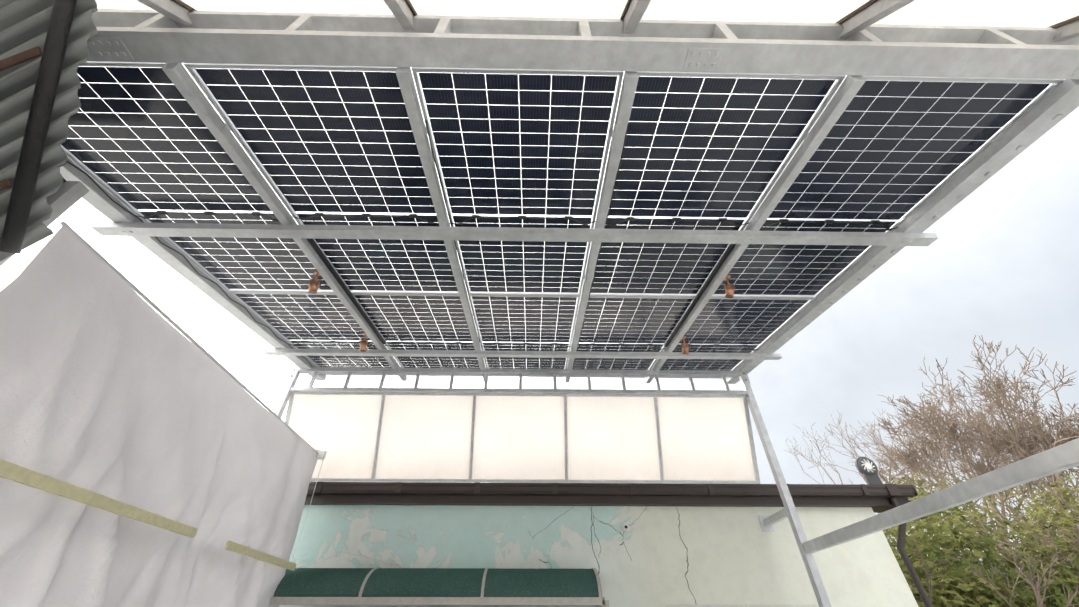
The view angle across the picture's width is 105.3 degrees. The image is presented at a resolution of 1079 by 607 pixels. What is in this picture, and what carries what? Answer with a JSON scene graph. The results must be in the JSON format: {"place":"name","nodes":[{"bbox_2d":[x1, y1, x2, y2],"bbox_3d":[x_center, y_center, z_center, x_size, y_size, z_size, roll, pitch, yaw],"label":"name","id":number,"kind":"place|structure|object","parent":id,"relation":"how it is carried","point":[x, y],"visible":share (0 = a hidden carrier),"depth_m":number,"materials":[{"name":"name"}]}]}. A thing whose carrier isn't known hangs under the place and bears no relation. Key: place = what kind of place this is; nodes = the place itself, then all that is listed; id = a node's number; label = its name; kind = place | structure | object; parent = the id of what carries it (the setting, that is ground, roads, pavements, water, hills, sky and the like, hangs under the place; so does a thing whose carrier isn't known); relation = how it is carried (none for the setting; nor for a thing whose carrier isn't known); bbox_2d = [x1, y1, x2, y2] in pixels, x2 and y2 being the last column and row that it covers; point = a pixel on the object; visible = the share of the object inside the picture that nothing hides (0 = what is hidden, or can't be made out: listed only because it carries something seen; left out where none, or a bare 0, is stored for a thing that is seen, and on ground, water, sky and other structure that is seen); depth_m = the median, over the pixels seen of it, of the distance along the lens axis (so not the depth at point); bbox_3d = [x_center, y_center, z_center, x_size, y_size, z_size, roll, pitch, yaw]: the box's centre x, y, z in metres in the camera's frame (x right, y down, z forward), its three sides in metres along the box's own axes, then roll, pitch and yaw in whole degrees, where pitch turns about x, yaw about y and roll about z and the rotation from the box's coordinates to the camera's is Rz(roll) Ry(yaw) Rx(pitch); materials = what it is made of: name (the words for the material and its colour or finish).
{"place":"outdoors","nodes":[
{"label":"outdoors","id":0,"kind":"place"},
{"bbox_2d":[0,181,88,265],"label":"shed frame beams","id":1,"kind":"structure","parent":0,"point":[67,195],"depth_m":2.41,"materials":[{"name":"grey metal"}]},
{"bbox_2d":[0,0,97,260],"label":"corrugated roof","id":2,"kind":"structure","parent":1,"relation":"on","point":[24,24],"depth_m":1.61,"materials":[{"name":"grey metal"}]},
{"bbox_2d":[0,46,41,190],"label":"rusty shed brackets","id":3,"kind":"object","parent":2,"relation":"attached to","point":[20,58],"visible":1,"depth_m":1.53,"materials":[{"name":"brown metal"}]},
{"bbox_2d":[0,0,76,253],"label":"black shed pipe","id":4,"kind":"object","parent":2,"relation":"attached to","point":[36,129],"visible":1,"depth_m":1.54,"materials":[{"name":"black metal"}]},
{"bbox_2d":[0,63,1078,606],"label":"sky","id":5,"kind":"structure","parent":0,"point":[1002,265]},
{"bbox_2d":[279,505,918,606],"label":"outbuilding walls","id":6,"kind":"structure","parent":0,"point":[657,556],"depth_m":4.92,"materials":[{"name":"paint"}]},
{"bbox_2d":[269,567,608,606],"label":"awning ribs","id":7,"kind":"object","parent":6,"relation":"attached to","point":[600,601],"visible":0.75,"depth_m":4.15,"materials":[{"name":"metal"}]},
{"bbox_2d":[273,568,601,596],"bbox_3d":[-1.225,3.036,4.476,3.730,0.310,0.500,1,-40,-1],"label":"awning","id":8,"kind":"object","parent":7,"relation":"on","point":[387,582],"visible":0.81,"depth_m":4.31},
{"bbox_2d":[293,460,539,606],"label":"loose white cables","id":9,"kind":"object","parent":8,"relation":"on","point":[352,553],"visible":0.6,"depth_m":4.79,"materials":[{"name":"plastic"}]},
{"bbox_2d":[621,523,628,530],"bbox_3d":[1.056,2.738,5.049,0.090,0.090,0.078,1,-40,-1],"label":"wall hook","id":10,"kind":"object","parent":6,"relation":"attached to","point":[623,526],"depth_m":5.04,"materials":[{"name":"white plastic"}]},
{"bbox_2d":[172,0,1078,27],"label":"rafters","id":11,"kind":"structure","parent":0,"point":[840,21],"depth_m":2.17,"materials":[{"name":"grey metal"}]},
{"bbox_2d":[665,604,817,606],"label":"plaster window surround","id":12,"kind":"object","parent":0,"point":[718,605],"visible":1,"depth_m":4.58,"materials":[{"name":"white paint"}]},
{"bbox_2d":[908,449,1078,606],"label":"tree branches","id":13,"kind":"object","parent":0,"point":[1036,590],"visible":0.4,"depth_m":6.42,"materials":[{"name":"brown plant"}]},
{"bbox_3d":[0.430,3.790,8.140,8.450,1.541,6.280,1,-40,-1],"label":"outbuilding roof","id":14,"kind":"object","parent":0,"visible":0},
{"bbox_2d":[304,495,909,512],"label":"eaves fascia","id":15,"kind":"structure","parent":14,"relation":"attached to","point":[879,504],"depth_m":5.18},
{"bbox_2d":[307,482,932,606],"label":"gutter and downpipe","id":16,"kind":"object","parent":15,"relation":"attached to","point":[892,492],"visible":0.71,"depth_m":5.16,"materials":[{"name":"brown metal"}]},
{"bbox_2d":[285,392,760,483],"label":"poly screen mullions","id":17,"kind":"object","parent":16,"relation":"on","point":[662,480],"visible":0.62,"depth_m":5.33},
{"bbox_2d":[288,394,755,480],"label":"wall panels","id":18,"kind":"object","parent":17,"relation":"attached to","point":[516,437],"visible":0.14,"depth_m":5.37,"materials":[{"name":"white plastic"}]},
{"bbox_2d":[855,457,882,484],"bbox_3d":[4.357,2.221,5.436,0.260,0.390,0.055,1,-40,-1],"label":"roof end ornament","id":19,"kind":"object","parent":14,"relation":"attached to","point":[871,478],"visible":0.9,"depth_m":5.42,"materials":[{"name":"ceramic"}]},
{"bbox_2d":[861,459,874,471],"bbox_3d":[4.357,2.150,5.453,0.174,0.173,0.012,1,-40,-1],"label":"roof end ornament relief","id":20,"kind":"object","parent":19,"relation":"attached to","point":[868,466],"visible":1,"depth_m":5.45},
{"label":"ground","id":21,"kind":"structure","parent":0,"visible":0},
{"bbox_2d":[786,335,1078,586],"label":"bare trees","id":22,"kind":"object","parent":21,"relation":"on","point":[1014,440],"visible":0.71,"depth_m":12.75,"materials":[{"name":"brown plant"}]},
{"bbox_2d":[875,466,1078,606],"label":"evergreen shrubs","id":23,"kind":"object","parent":21,"relation":"on","point":[967,590],"visible":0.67,"depth_m":6.64,"materials":[{"name":"green plant"}]},
{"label":"terrace paving","id":24,"kind":"structure","parent":21,"relation":"on","visible":0},
{"bbox_2d":[0,223,316,606],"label":"tarpaulin sheet","id":25,"kind":"object","parent":24,"relation":"on","point":[114,385],"visible":0.96,"depth_m":2.66,"materials":[{"name":"white fabric"}]},
{"bbox_2d":[0,459,296,570],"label":"tape strip","id":26,"kind":"object","parent":25,"relation":"attached to","point":[25,476],"visible":1,"depth_m":2.44,"materials":[{"name":"beige plastic"}]},
{"bbox_2d":[60,221,318,480],"bbox_3d":[-2.806,2.012,2.756,0.062,3.420,3.760,1,-40,-1],"label":"tarp line and post","id":27,"kind":"object","parent":24,"relation":"on","point":[163,314],"visible":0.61,"depth_m":3.22,"materials":[{"name":"grey metal"}]},
{"bbox_2d":[316,450,326,459],"bbox_3d":[-2.773,1.926,5.230,0.090,0.100,0.050,1,-40,-1],"label":"tarp end bracket","id":28,"kind":"object","parent":27,"relation":"attached to","point":[321,454],"visible":0.94,"depth_m":5.21,"materials":[{"name":"silver metal"}]},
{"bbox_2d":[274,365,1078,606],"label":"steel frame","id":29,"kind":"object","parent":24,"relation":"on","point":[1059,458],"visible":0.67,"depth_m":4.92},
{"bbox_2d":[66,120,897,367],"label":"junction boxes and track","id":30,"kind":"object","parent":29,"relation":"on","point":[335,274],"visible":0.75,"depth_m":3.49,"materials":[{"name":"black plastic"}]},
{"bbox_2d":[60,63,1078,383],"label":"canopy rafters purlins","id":31,"kind":"object","parent":29,"relation":"on","point":[1054,107],"visible":0.92,"depth_m":3.15,"materials":[{"name":"metal"}]},
{"bbox_2d":[308,270,320,293],"bbox_3d":[-2.021,-0.188,3.705,0.084,0.220,0.100,1,-31,-1],"label":"spot lamp","id":32,"kind":"object","parent":31,"relation":"attached to","point":[313,285],"visible":0.92,"depth_m":3.66,"materials":[{"name":"orange metal"}]},
{"bbox_2d":[359,333,367,351],"bbox_3d":[-2.037,0.455,4.784,0.093,0.218,0.084,1,-31,-1],"label":"spot lamp","id":33,"kind":"object","parent":31,"relation":"on","point":[363,344],"visible":0.96,"depth_m":4.75,"materials":[{"name":"orange metal"}]},
{"bbox_2d":[60,61,1063,378],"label":"solar module frames","id":34,"kind":"structure","parent":31,"relation":"on","point":[838,79],"depth_m":2.70,"materials":[{"name":"silver metal"}]},
{"bbox_2d":[61,66,1049,370],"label":"solar panels","id":35,"kind":"object","parent":34,"relation":"in","point":[531,140],"visible":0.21,"depth_m":2.89,"materials":[{"name":"glass"}]},
{"bbox_2d":[681,336,688,353],"bbox_3d":[1.707,0.500,4.837,0.085,0.222,0.112,1,-31,-1],"label":"spot lamp","id":36,"kind":"object","parent":31,"relation":"attached to","point":[685,346],"visible":1,"depth_m":4.80,"materials":[{"name":"orange metal"}]},
{"bbox_2d":[724,275,734,298],"bbox_3d":[1.723,-0.146,3.753,0.095,0.221,0.105,1,-31,-1],"label":"spot lamp","id":37,"kind":"object","parent":31,"relation":"attached to","point":[729,288],"visible":0.94,"depth_m":3.71,"materials":[{"name":"orange metal"}]},
{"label":"posts","id":38,"kind":"object","parent":24,"relation":"on","visible":0},
{"bbox_2d":[87,9,1078,78],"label":"steel beam","id":39,"kind":"structure","parent":38,"relation":"on","point":[288,38],"depth_m":2.11,"materials":[{"name":"metal"}]},
{"bbox_3d":[-4.851,-1.751,-1.581,4.120,3.650,7.590,1,-40,-1],"label":"shed","id":40,"kind":"object","parent":21,"relation":"on","visible":0},
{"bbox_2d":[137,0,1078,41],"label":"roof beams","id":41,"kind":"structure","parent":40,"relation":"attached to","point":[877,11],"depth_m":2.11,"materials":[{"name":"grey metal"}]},
{"bbox_2d":[95,0,1078,26],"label":"poly lean-to sheet","id":42,"kind":"object","parent":41,"relation":"on","point":[1023,13],"depth_m":2.17,"materials":[{"name":"plastic"}]}
]}

